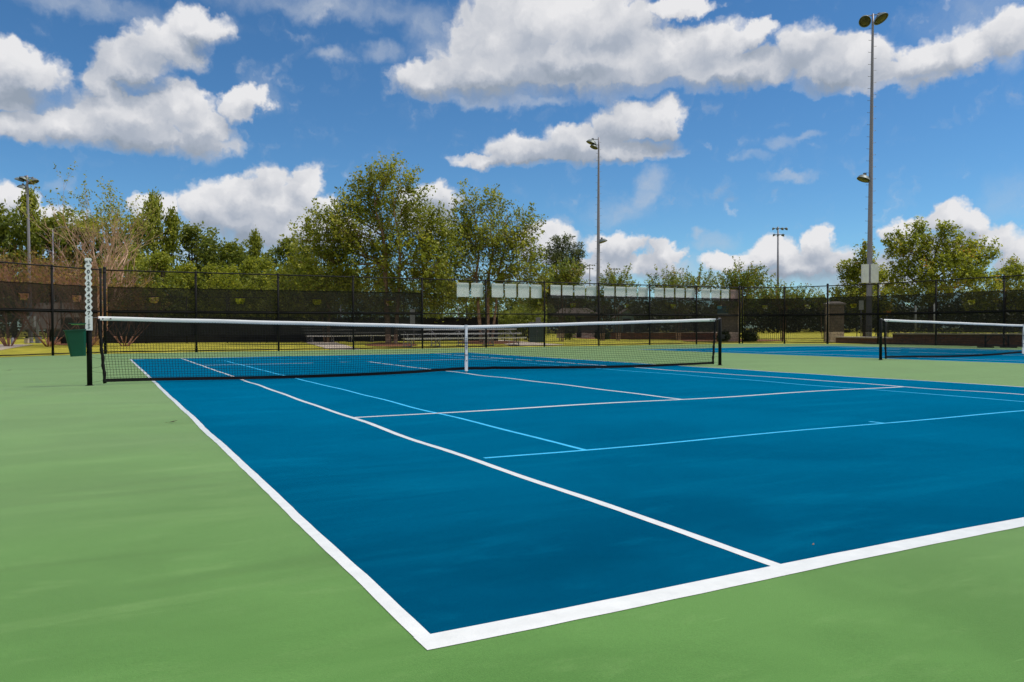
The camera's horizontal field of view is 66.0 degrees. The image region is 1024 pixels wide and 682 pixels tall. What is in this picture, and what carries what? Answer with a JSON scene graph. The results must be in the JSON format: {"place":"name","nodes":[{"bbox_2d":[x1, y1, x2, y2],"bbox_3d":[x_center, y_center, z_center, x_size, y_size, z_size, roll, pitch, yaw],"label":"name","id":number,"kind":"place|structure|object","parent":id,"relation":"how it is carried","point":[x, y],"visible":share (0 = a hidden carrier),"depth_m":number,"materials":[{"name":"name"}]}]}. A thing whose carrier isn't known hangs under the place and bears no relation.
{"place":"outdoors","nodes":[
{"label":"outdoors","id":0,"kind":"place"},
{"bbox_2d":[0,344,32,349],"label":"path","id":1,"kind":"structure","parent":0,"point":[2,346],"depth_m":42.93,"materials":[{"name":"concrete"}]},
{"bbox_2d":[306,342,352,347],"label":"path","id":2,"kind":"structure","parent":0,"point":[336,346],"depth_m":42.41,"materials":[{"name":"concrete"}]},
{"bbox_2d":[0,331,1016,356],"bbox_3d":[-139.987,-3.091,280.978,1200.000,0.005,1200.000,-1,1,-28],"label":"ground","id":3,"kind":"structure","parent":0,"point":[38,348],"depth_m":44.37,"materials":[{"name":"plant"}]},
{"bbox_2d":[0,199,35,299],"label":"tree","id":4,"kind":"object","parent":3,"relation":"on","point":[5,223],"visible":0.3,"depth_m":79.47,"materials":[{"name":"green plant"}]},
{"bbox_2d":[14,175,38,342],"bbox_3d":[-33.672,-5.642,54.878,1.685,11.704,0.602,0,1,1],"label":"floodlight pole","id":5,"kind":"object","parent":3,"relation":"on","point":[23,179],"visible":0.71,"depth_m":54.78,"materials":[{"name":"metal"}]},
{"bbox_2d":[10,188,49,296],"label":"tree","id":6,"kind":"object","parent":3,"relation":"on","point":[34,207],"visible":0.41,"depth_m":79.54,"materials":[{"name":"green plant"}]},
{"bbox_2d":[0,206,64,338],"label":"tree","id":7,"kind":"object","parent":3,"relation":"on","point":[12,213],"visible":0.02,"depth_m":83.42,"materials":[{"name":"green plant"}]},
{"bbox_2d":[0,244,82,345],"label":"bare shrub","id":8,"kind":"object","parent":3,"relation":"on","point":[3,342],"visible":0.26,"depth_m":44.00,"materials":[{"name":"brown plant"}]},
{"bbox_2d":[2,211,84,299],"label":"tree","id":9,"kind":"object","parent":3,"relation":"on","point":[50,224],"visible":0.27,"depth_m":80.73,"materials":[{"name":"green plant"}]},
{"bbox_2d":[0,261,101,355],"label":"chain link fence","id":10,"kind":"object","parent":3,"relation":"on","point":[51,310],"visible":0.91,"depth_m":26.47,"materials":[{"name":"black metal"}]},
{"bbox_2d":[16,207,118,338],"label":"tree","id":11,"kind":"object","parent":3,"relation":"on","point":[67,216],"visible":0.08,"depth_m":85.05,"materials":[{"name":"green plant"}]},
{"bbox_2d":[0,239,136,346],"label":"bare shrub","id":12,"kind":"object","parent":3,"relation":"on","point":[29,279],"visible":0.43,"depth_m":42.23,"materials":[{"name":"brown plant"}]},
{"bbox_2d":[20,247,156,346],"bbox_3d":[-22.428,-2.322,42.048,7.084,5.414,6.281,1,1,38],"label":"bare shrub","id":13,"kind":"object","parent":3,"relation":"on","point":[67,279],"visible":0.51,"depth_m":41.28,"materials":[{"name":"brown plant"}]},
{"bbox_2d":[57,212,123,310],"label":"tree","id":14,"kind":"object","parent":3,"relation":"on","point":[96,240],"visible":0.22,"depth_m":83.61,"materials":[{"name":"green plant"}]},
{"bbox_2d":[14,161,176,344],"bbox_3d":[-24.738,-4.735,46.374,8.036,10.123,10.069,0,1,-15],"label":"bare tree","id":15,"kind":"object","parent":3,"relation":"on","point":[113,221],"visible":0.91,"depth_m":45.55,"materials":[{"name":"brown plant"}]},
{"bbox_2d":[64,214,148,276],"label":"tree","id":16,"kind":"object","parent":3,"relation":"on","point":[120,230],"visible":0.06,"depth_m":87.22,"materials":[{"name":"green plant"}]},
{"bbox_2d":[73,281,158,345],"bbox_3d":[-20.847,-1.488,43.315,4.851,3.693,4.749,0,1,31],"label":"bare shrub","id":17,"kind":"object","parent":3,"relation":"on","point":[129,342],"visible":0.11,"depth_m":42.92,"materials":[{"name":"brown plant"}]},
{"bbox_2d":[93,214,174,290],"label":"tree","id":18,"kind":"object","parent":3,"relation":"on","point":[135,228],"visible":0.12,"depth_m":79.06,"materials":[{"name":"green plant"}]},
{"bbox_2d":[101,240,172,302],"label":"wood tree","id":19,"kind":"object","parent":3,"relation":"on","point":[137,258],"visible":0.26,"depth_m":67.55,"materials":[{"name":"green plant"}]},
{"bbox_2d":[137,186,171,300],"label":"tree","id":20,"kind":"object","parent":3,"relation":"on","point":[151,235],"visible":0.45,"depth_m":77.56,"materials":[{"name":"green plant"}]},
{"bbox_2d":[134,250,187,302],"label":"wood tree","id":21,"kind":"object","parent":3,"relation":"on","point":[159,257],"visible":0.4,"depth_m":65.39,"materials":[{"name":"green plant"}]},
{"bbox_2d":[161,206,186,286],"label":"tree","id":22,"kind":"object","parent":3,"relation":"on","point":[171,220],"visible":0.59,"depth_m":78.48,"materials":[{"name":"green plant"}]},
{"bbox_2d":[161,258,207,287],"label":"wood tree","id":23,"kind":"object","parent":3,"relation":"on","point":[188,268],"visible":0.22,"depth_m":67.58,"materials":[{"name":"green plant"}]},
{"bbox_2d":[167,221,224,288],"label":"tree","id":24,"kind":"object","parent":3,"relation":"on","point":[191,236],"visible":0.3,"depth_m":83.53,"materials":[{"name":"green plant"}]},
{"bbox_2d":[189,261,223,288],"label":"wood tree","id":25,"kind":"object","parent":3,"relation":"on","point":[209,267],"visible":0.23,"depth_m":69.20,"materials":[{"name":"green plant"}]},
{"bbox_2d":[184,227,236,287],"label":"tree","id":26,"kind":"object","parent":3,"relation":"on","point":[212,233],"visible":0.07,"depth_m":85.43,"materials":[{"name":"green plant"}]},
{"bbox_2d":[196,237,247,288],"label":"tree","id":27,"kind":"object","parent":3,"relation":"on","point":[232,254],"visible":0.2,"depth_m":83.13,"materials":[{"name":"green plant"}]},
{"bbox_2d":[203,261,249,303],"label":"wood tree","id":28,"kind":"object","parent":3,"relation":"on","point":[227,269],"visible":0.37,"depth_m":65.33,"materials":[{"name":"green plant"}]},
{"bbox_2d":[226,239,254,288],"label":"tree","id":29,"kind":"object","parent":3,"relation":"on","point":[246,244],"visible":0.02,"depth_m":87.59,"materials":[{"name":"green plant"}]},
{"bbox_2d":[230,254,274,301],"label":"wood tree","id":30,"kind":"object","parent":3,"relation":"on","point":[249,262],"visible":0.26,"depth_m":69.24,"materials":[{"name":"green plant"}]},
{"bbox_2d":[245,225,265,289],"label":"tree","id":31,"kind":"object","parent":3,"relation":"on","point":[255,240],"visible":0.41,"depth_m":81.49,"materials":[{"name":"green plant"}]},
{"bbox_2d":[234,256,285,303],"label":"wood tree","id":32,"kind":"object","parent":3,"relation":"on","point":[265,265],"visible":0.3,"depth_m":65.34,"materials":[{"name":"green plant"}]},
{"bbox_2d":[243,247,280,289],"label":"tree","id":33,"kind":"object","parent":3,"relation":"on","point":[272,249],"visible":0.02,"depth_m":83.72,"materials":[{"name":"green plant"}]},
{"bbox_2d":[256,234,298,286],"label":"tree","id":34,"kind":"object","parent":3,"relation":"on","point":[285,243],"visible":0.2,"depth_m":79.21,"materials":[{"name":"green plant"}]},
{"bbox_2d":[61,296,497,343],"bbox_3d":[-14.901,-1.416,53.135,28.315,3.071,0.338,0,1,-11],"label":"screened fence","id":35,"kind":"object","parent":3,"relation":"on","point":[208,339],"visible":0.14,"depth_m":53.62,"materials":[{"name":"fabric"}]},
{"bbox_2d":[263,235,361,341],"bbox_3d":[-13.534,-3.478,53.252,7.154,7.363,3.834,0,1,-9],"label":"leafy tree","id":36,"kind":"object","parent":3,"relation":"on","point":[295,267],"visible":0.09,"depth_m":52.58,"materials":[{"name":"green plant"}]},
{"bbox_2d":[307,335,398,342],"bbox_3d":[-11.045,-0.455,53.761,6.262,1.038,2.031,-1,1,-28],"label":"bleacher","id":37,"kind":"object","parent":3,"relation":"on","point":[351,337],"visible":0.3,"depth_m":53.09,"materials":[{"name":"metal"}]},
{"bbox_2d":[368,342,416,345],"bbox_3d":[-7.020,0.177,45.398,2.856,0.001,12.029,0,1,-11],"label":"mulch bed","id":38,"kind":"object","parent":3,"relation":"on","point":[402,344],"visible":0.32,"depth_m":43.94,"materials":[{"name":"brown wood"}]},
{"bbox_2d":[276,151,468,343],"bbox_3d":[-8.294,-5.431,47.259,11.675,11.462,5.943,0,1,1],"label":"leafy tree","id":39,"kind":"object","parent":38,"relation":"on","point":[351,246],"visible":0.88,"depth_m":46.39,"materials":[{"name":"green plant"}]},
{"bbox_2d":[103,267,740,353],"bbox_3d":[-1.210,-1.253,35.669,30.690,3.205,0.132,-1,1,-28],"label":"chain link fence","id":40,"kind":"object","parent":3,"relation":"on","point":[353,306],"visible":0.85,"depth_m":32.84,"materials":[{"name":"black metal"}]},
{"bbox_2d":[457,283,468,296],"bbox_3d":[-2.183,-2.286,35.206,0.584,0.630,0.070,-1,1,-28],"label":"sign panel","id":41,"kind":"object","parent":40,"relation":"attached to","point":[463,286],"visible":1,"depth_m":35.23,"materials":[{"name":"plastic"}]},
{"bbox_2d":[471,283,482,296],"bbox_3d":[-1.562,-2.296,35.531,0.583,0.630,0.070,-1,1,-28],"label":"sign panel","id":42,"kind":"object","parent":40,"relation":"attached to","point":[477,293],"visible":1,"depth_m":35.54,"materials":[{"name":"plastic"}]},
{"bbox_2d":[492,283,502,296],"bbox_3d":[-0.656,-2.311,36.005,0.578,0.630,0.070,0,1,-28],"label":"sign panel","id":43,"kind":"object","parent":40,"relation":"attached to","point":[496,287],"visible":1,"depth_m":36.02,"materials":[{"name":"plastic"}]},
{"bbox_2d":[505,284,515,297],"bbox_3d":[-0.052,-2.317,36.321,0.577,0.630,0.070,-1,1,-28],"label":"sign panel","id":44,"kind":"object","parent":40,"relation":"attached to","point":[511,290],"visible":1,"depth_m":36.33,"materials":[{"name":"plastic"}]},
{"bbox_2d":[518,284,528,297],"bbox_3d":[0.552,-2.325,36.637,0.576,0.630,0.070,0,1,-28],"label":"sign panel","id":45,"kind":"object","parent":40,"relation":"attached to","point":[521,291],"visible":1,"depth_m":36.65,"materials":[{"name":"plastic"}]},
{"bbox_2d":[531,285,541,297],"bbox_3d":[1.152,-2.325,36.951,0.564,0.630,0.070,-1,1,-28],"label":"sign panel","id":46,"kind":"object","parent":40,"relation":"attached to","point":[534,290],"visible":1,"depth_m":36.97,"materials":[{"name":"plastic"}]},
{"bbox_2d":[551,285,560,297],"bbox_3d":[2.083,-2.342,37.438,0.557,0.630,0.070,0,1,-28],"label":"sign panel","id":47,"kind":"object","parent":40,"relation":"attached to","point":[556,287],"visible":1,"depth_m":37.47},
{"bbox_2d":[562,285,572,297],"bbox_3d":[2.674,-2.348,37.747,0.577,0.630,0.070,0,1,-28],"label":"sign panel","id":48,"kind":"object","parent":40,"relation":"attached to","point":[570,291],"visible":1,"depth_m":37.75,"materials":[{"name":"plastic"}]},
{"bbox_2d":[574,286,584,295],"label":"sign panel","id":49,"kind":"object","parent":40,"relation":"attached to","point":[577,291],"visible":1,"depth_m":38.07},
{"bbox_2d":[586,286,595,295],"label":"sign panel","id":50,"kind":"object","parent":40,"relation":"attached to","point":[591,290],"visible":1,"depth_m":38.38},
{"bbox_2d":[604,286,613,295],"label":"sign panel","id":51,"kind":"object","parent":40,"relation":"attached to","point":[606,292],"visible":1,"depth_m":38.85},
{"bbox_2d":[616,287,624,298],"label":"sign panel","id":52,"kind":"object","parent":40,"relation":"attached to","point":[620,292],"visible":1,"depth_m":39.19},
{"bbox_2d":[627,287,636,296],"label":"sign panel","id":53,"kind":"object","parent":40,"relation":"attached to","point":[630,290],"visible":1,"depth_m":39.50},
{"bbox_2d":[638,287,647,296],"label":"sign panel","id":54,"kind":"object","parent":40,"relation":"attached to","point":[642,291],"visible":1,"depth_m":39.81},
{"bbox_2d":[654,288,663,296],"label":"sign panel","id":55,"kind":"object","parent":40,"relation":"attached to","point":[656,291],"visible":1,"depth_m":40.28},
{"bbox_2d":[665,288,673,296],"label":"sign panel","id":56,"kind":"object","parent":40,"relation":"attached to","point":[668,292],"visible":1,"depth_m":40.61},
{"bbox_2d":[676,288,683,299],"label":"sign panel","id":57,"kind":"object","parent":40,"relation":"attached to","point":[678,291],"visible":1,"depth_m":40.94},
{"bbox_2d":[686,289,694,297],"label":"sign panel","id":58,"kind":"object","parent":40,"relation":"attached to","point":[690,292],"visible":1,"depth_m":41.25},
{"bbox_2d":[701,289,709,297],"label":"sign panel","id":59,"kind":"object","parent":40,"relation":"attached to","point":[703,294],"visible":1,"depth_m":41.72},
{"bbox_2d":[711,289,719,297],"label":"sign panel","id":60,"kind":"object","parent":40,"relation":"attached to","point":[714,292],"visible":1,"depth_m":42.02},
{"bbox_2d":[730,290,737,300],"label":"sign panel","id":61,"kind":"object","parent":40,"relation":"attached to","point":[733,295],"visible":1,"depth_m":42.63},
{"bbox_2d":[424,278,464,316],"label":"wood tree","id":62,"kind":"object","parent":3,"relation":"on","point":[448,311],"visible":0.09,"depth_m":79.06,"materials":[{"name":"green plant"}]},
{"bbox_2d":[401,328,526,346],"bbox_3d":[-2.535,-0.187,40.074,6.673,0.878,1.481,-1,1,-28],"label":"bleacher","id":63,"kind":"object","parent":3,"relation":"on","point":[463,338],"visible":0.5,"depth_m":39.81,"materials":[{"name":"metal"}]},
{"bbox_2d":[451,281,482,316],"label":"wood tree","id":64,"kind":"object","parent":3,"relation":"on","point":[467,304],"visible":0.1,"depth_m":83.73,"materials":[{"name":"green plant"}]},
{"bbox_2d":[459,341,515,343],"bbox_3d":[-1.425,0.069,50.775,4.015,0.001,11.913,0,1,-8],"label":"mulch bed","id":65,"kind":"object","parent":3,"relation":"on","point":[501,342],"visible":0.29,"depth_m":49.36,"materials":[{"name":"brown wood"}]},
{"bbox_2d":[413,178,557,341],"bbox_3d":[-1.647,-5.058,50.099,9.174,10.581,5.352,0,1,6],"label":"leafy tree","id":66,"kind":"object","parent":65,"relation":"on","point":[503,235],"visible":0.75,"depth_m":49.50,"materials":[{"name":"green plant"}]},
{"bbox_2d":[467,285,510,316],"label":"wood tree","id":67,"kind":"object","parent":3,"relation":"on","point":[483,310],"visible":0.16,"depth_m":79.30,"materials":[{"name":"green plant"}]},
{"bbox_2d":[490,307,517,336],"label":"shrub","id":68,"kind":"object","parent":3,"relation":"on","point":[503,321],"visible":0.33,"depth_m":63.72,"materials":[{"name":"green plant"}]},
{"bbox_2d":[502,282,527,335],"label":"wood tree","id":69,"kind":"object","parent":3,"relation":"on","point":[512,305],"visible":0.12,"depth_m":83.89,"materials":[{"name":"green plant"}]},
{"bbox_2d":[506,305,546,339],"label":"shrub","id":70,"kind":"object","parent":3,"relation":"on","point":[521,321],"visible":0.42,"depth_m":61.68,"materials":[{"name":"green plant"}]},
{"bbox_2d":[529,322,543,342],"bbox_3d":[1.559,-0.554,50.004,1.000,1.290,0.660,0,1,0],"label":"utility cabinet","id":71,"kind":"object","parent":3,"relation":"on","point":[540,331],"visible":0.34,"depth_m":49.71,"materials":[{"name":"green metal"}]},
{"bbox_2d":[517,257,597,340],"bbox_3d":[3.096,-2.852,54.229,5.483,5.948,3.653,-1,1,-28],"label":"crape myrtle","id":72,"kind":"object","parent":3,"relation":"on","point":[568,273],"visible":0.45,"depth_m":53.83,"materials":[{"name":"plant"}]},
{"bbox_2d":[541,231,590,289],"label":"pine tree","id":73,"kind":"object","parent":3,"relation":"on","point":[559,255],"visible":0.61,"depth_m":95.38,"materials":[{"name":"green plant"}]},
{"bbox_2d":[557,333,594,337],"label":"park building","id":74,"kind":"structure","parent":3,"relation":"on","point":[587,336],"depth_m":71.56,"materials":[{"name":"beige"}]},
{"bbox_2d":[586,137,607,295],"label":"floodlight pole","id":75,"kind":"object","parent":3,"relation":"on","point":[593,145],"visible":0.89,"depth_m":81.74,"materials":[{"name":"metal"}]},
{"bbox_2d":[595,275,626,339],"bbox_3d":[6.628,-2.378,56.189,3.180,4.912,2.890,0,1,1],"label":"crape myrtle","id":76,"kind":"object","parent":3,"relation":"on","point":[601,290],"visible":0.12,"depth_m":55.93,"materials":[{"name":"green plant"}]},
{"bbox_2d":[600,262,640,340],"bbox_3d":[7.717,-2.733,55.916,2.846,5.622,3.854,0,1,30],"label":"crape myrtle","id":77,"kind":"object","parent":3,"relation":"on","point":[613,280],"visible":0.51,"depth_m":55.33,"materials":[{"name":"green plant"}]},
{"bbox_2d":[609,332,716,339],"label":"brick wall","id":78,"kind":"structure","parent":3,"relation":"on","point":[688,335],"depth_m":58.81,"materials":[{"name":"brick"}]},
{"bbox_2d":[643,263,719,340],"bbox_3d":[11.525,-2.650,55.022,4.884,5.456,4.731,-1,1,-28],"label":"crape myrtle","id":79,"kind":"object","parent":3,"relation":"on","point":[672,280],"visible":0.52,"depth_m":54.49,"materials":[{"name":"plant"}]},
{"bbox_2d":[683,339,781,341],"bbox_3d":[15.547,-0.062,55.206,7.206,0.001,11.670,0,1,9],"label":"mulch bed","id":80,"kind":"object","parent":3,"relation":"on","point":[741,340],"visible":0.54,"depth_m":53.93,"materials":[{"name":"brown wood"}]},
{"bbox_2d":[721,301,738,340],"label":"stone pillar","id":81,"kind":"structure","parent":80,"relation":"on","point":[734,336],"depth_m":50.46,"materials":[{"name":"stone"}]},
{"bbox_2d":[707,256,777,317],"bbox_3d":[14.630,-2.656,50.832,4.828,5.580,3.926,-1,1,-28],"label":"crape myrtle","id":82,"kind":"object","parent":80,"relation":"on","point":[746,279],"visible":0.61,"depth_m":50.27,"materials":[{"name":"plant"}]},
{"bbox_2d":[741,331,759,341],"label":"shrub","id":83,"kind":"object","parent":80,"relation":"on","point":[749,336],"visible":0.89,"depth_m":49.76,"materials":[{"name":"green plant"}]},
{"bbox_2d":[499,289,972,332],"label":"distant wood","id":84,"kind":"object","parent":3,"relation":"on","point":[807,307],"depth_m":125.51,"materials":[{"name":"green plant"}]},
{"bbox_2d":[772,227,787,285],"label":"stadium light","id":85,"kind":"object","parent":3,"relation":"on","point":[777,229],"visible":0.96,"depth_m":149.63,"materials":[{"name":"metal"}]},
{"bbox_2d":[752,279,819,339],"bbox_3d":[19.852,-2.313,58.026,5.227,4.627,3.748,0,1,14],"label":"crape myrtle","id":86,"kind":"object","parent":3,"relation":"on","point":[768,295],"visible":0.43,"depth_m":57.59,"materials":[{"name":"green plant"}]},
{"bbox_2d":[759,331,824,341],"bbox_3d":[17.137,-1.016,49.996,4.990,2.140,0.060,0,1,24],"label":"picket fence","id":87,"kind":"object","parent":3,"relation":"on","point":[776,338],"visible":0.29,"depth_m":50.04,"materials":[{"name":"black wood"}]},
{"bbox_2d":[825,303,843,341],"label":"stone pillar","id":88,"kind":"structure","parent":3,"relation":"on","point":[832,336],"depth_m":47.59,"materials":[{"name":"stone"}]},
{"bbox_2d":[829,239,906,336],"bbox_3d":[24.293,-3.446,53.501,5.526,6.997,3.844,-1,1,-28],"label":"maple tree","id":89,"kind":"object","parent":3,"relation":"on","point":[853,271],"visible":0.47,"depth_m":53.36,"materials":[{"name":"green plant"}]},
{"bbox_2d":[857,12,888,335],"bbox_3d":[22.769,-10.342,49.972,1.930,20.854,0.896,0,1,0],"label":"floodlight pole","id":90,"kind":"object","parent":3,"relation":"on","point":[869,272],"visible":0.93,"depth_m":49.80,"materials":[{"name":"metal"}]},
{"bbox_2d":[741,275,1023,345],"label":"chain link fence","id":91,"kind":"object","parent":3,"relation":"on","point":[868,312],"visible":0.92,"depth_m":39.32,"materials":[{"name":"black metal"}]},
{"bbox_2d":[881,216,1002,332],"bbox_3d":[26.898,-3.936,49.144,7.225,8.097,4.865,0,1,12],"label":"maple tree","id":92,"kind":"object","parent":3,"relation":"on","point":[963,263],"visible":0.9,"depth_m":49.24,"materials":[{"name":"green plant"}]},
{"bbox_2d":[892,333,1021,346],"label":"retaining wall","id":93,"kind":"structure","parent":3,"relation":"on","point":[942,340],"depth_m":37.20,"materials":[{"name":"stone"}]},
{"bbox_2d":[965,253,1023,304],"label":"maple tree","id":94,"kind":"object","parent":3,"relation":"on","point":[1013,268],"visible":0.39,"depth_m":55.20,"materials":[{"name":"green plant"}]},
{"bbox_2d":[0,344,1023,681],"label":"court apron","id":95,"kind":"object","parent":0,"point":[144,536],"visible":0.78,"depth_m":2.57,"materials":[{"name":"green paint"}]},
{"bbox_2d":[85,316,728,385],"bbox_3d":[-0.809,0.090,15.266,13.117,1.109,0.177,-1,1,-28],"label":"tennis net","id":96,"kind":"object","parent":95,"relation":"on","point":[466,368],"visible":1,"depth_m":14.34,"materials":[{"name":"fabric"}]},
{"bbox_2d":[63,323,85,356],"bbox_3d":[-6.712,-0.021,12.143,0.332,0.520,0.264,-1,1,-28],"label":"litter bin","id":97,"kind":"object","parent":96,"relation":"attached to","point":[76,341],"visible":1,"depth_m":12.06,"materials":[{"name":"green plastic"}]},
{"bbox_2d":[85,258,92,329],"bbox_3d":[-6.554,-0.723,12.211,0.102,1.115,0.104,-1,1,-28],"label":"score post","id":98,"kind":"object","parent":96,"relation":"attached to","point":[88,302],"visible":1,"depth_m":12.17,"materials":[{"name":"white plastic"}]},
{"bbox_2d":[132,353,1023,633],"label":"court","id":99,"kind":"object","parent":95,"relation":"on","point":[430,539],"visible":0.81,"depth_m":4.94,"materials":[{"name":"blue paint"}]},
{"bbox_2d":[131,353,1023,649],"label":"court line","id":100,"kind":"object","parent":99,"relation":"on","point":[421,633],"visible":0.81,"depth_m":2.88,"materials":[{"name":"white paint"}]},
{"bbox_2d":[227,356,1023,457],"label":"court line","id":101,"kind":"object","parent":99,"relation":"on","point":[581,449],"visible":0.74,"depth_m":6.89,"materials":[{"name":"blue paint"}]},
{"bbox_2d":[639,346,1023,362],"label":"court","id":102,"kind":"object","parent":95,"relation":"on","point":[868,352],"visible":0.78,"depth_m":27.17,"materials":[{"name":"blue paint"}]},
{"bbox_2d":[637,346,1023,363],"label":"court line","id":103,"kind":"object","parent":102,"relation":"on","point":[858,355],"visible":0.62,"depth_m":28.15,"materials":[{"name":"white paint"}]},
{"bbox_2d":[875,319,1023,359],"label":"tennis net","id":104,"kind":"object","parent":95,"relation":"on","point":[962,334],"visible":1,"depth_m":22.04,"materials":[{"name":"fabric"}]},
{"bbox_2d":[977,335,1016,347],"bbox_3d":[19.885,0.006,32.341,1.354,0.538,0.400,0,1,8],"label":"bench","id":105,"kind":"object","parent":95,"relation":"on","point":[986,346],"visible":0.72,"depth_m":32.24,"materials":[{"name":"black metal"}]},
{"bbox_2d":[0,0,1023,316],"label":"sky","id":106,"kind":"structure","parent":0,"point":[719,125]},
{"bbox_2d":[498,340,562,344],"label":"path","id":107,"kind":"structure","parent":0,"point":[530,343],"depth_m":45.98,"materials":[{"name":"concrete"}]},
{"bbox_2d":[835,336,891,343],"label":"retaining wall","id":108,"kind":"structure","parent":0,"point":[859,341],"depth_m":42.81,"materials":[{"name":"stone"}]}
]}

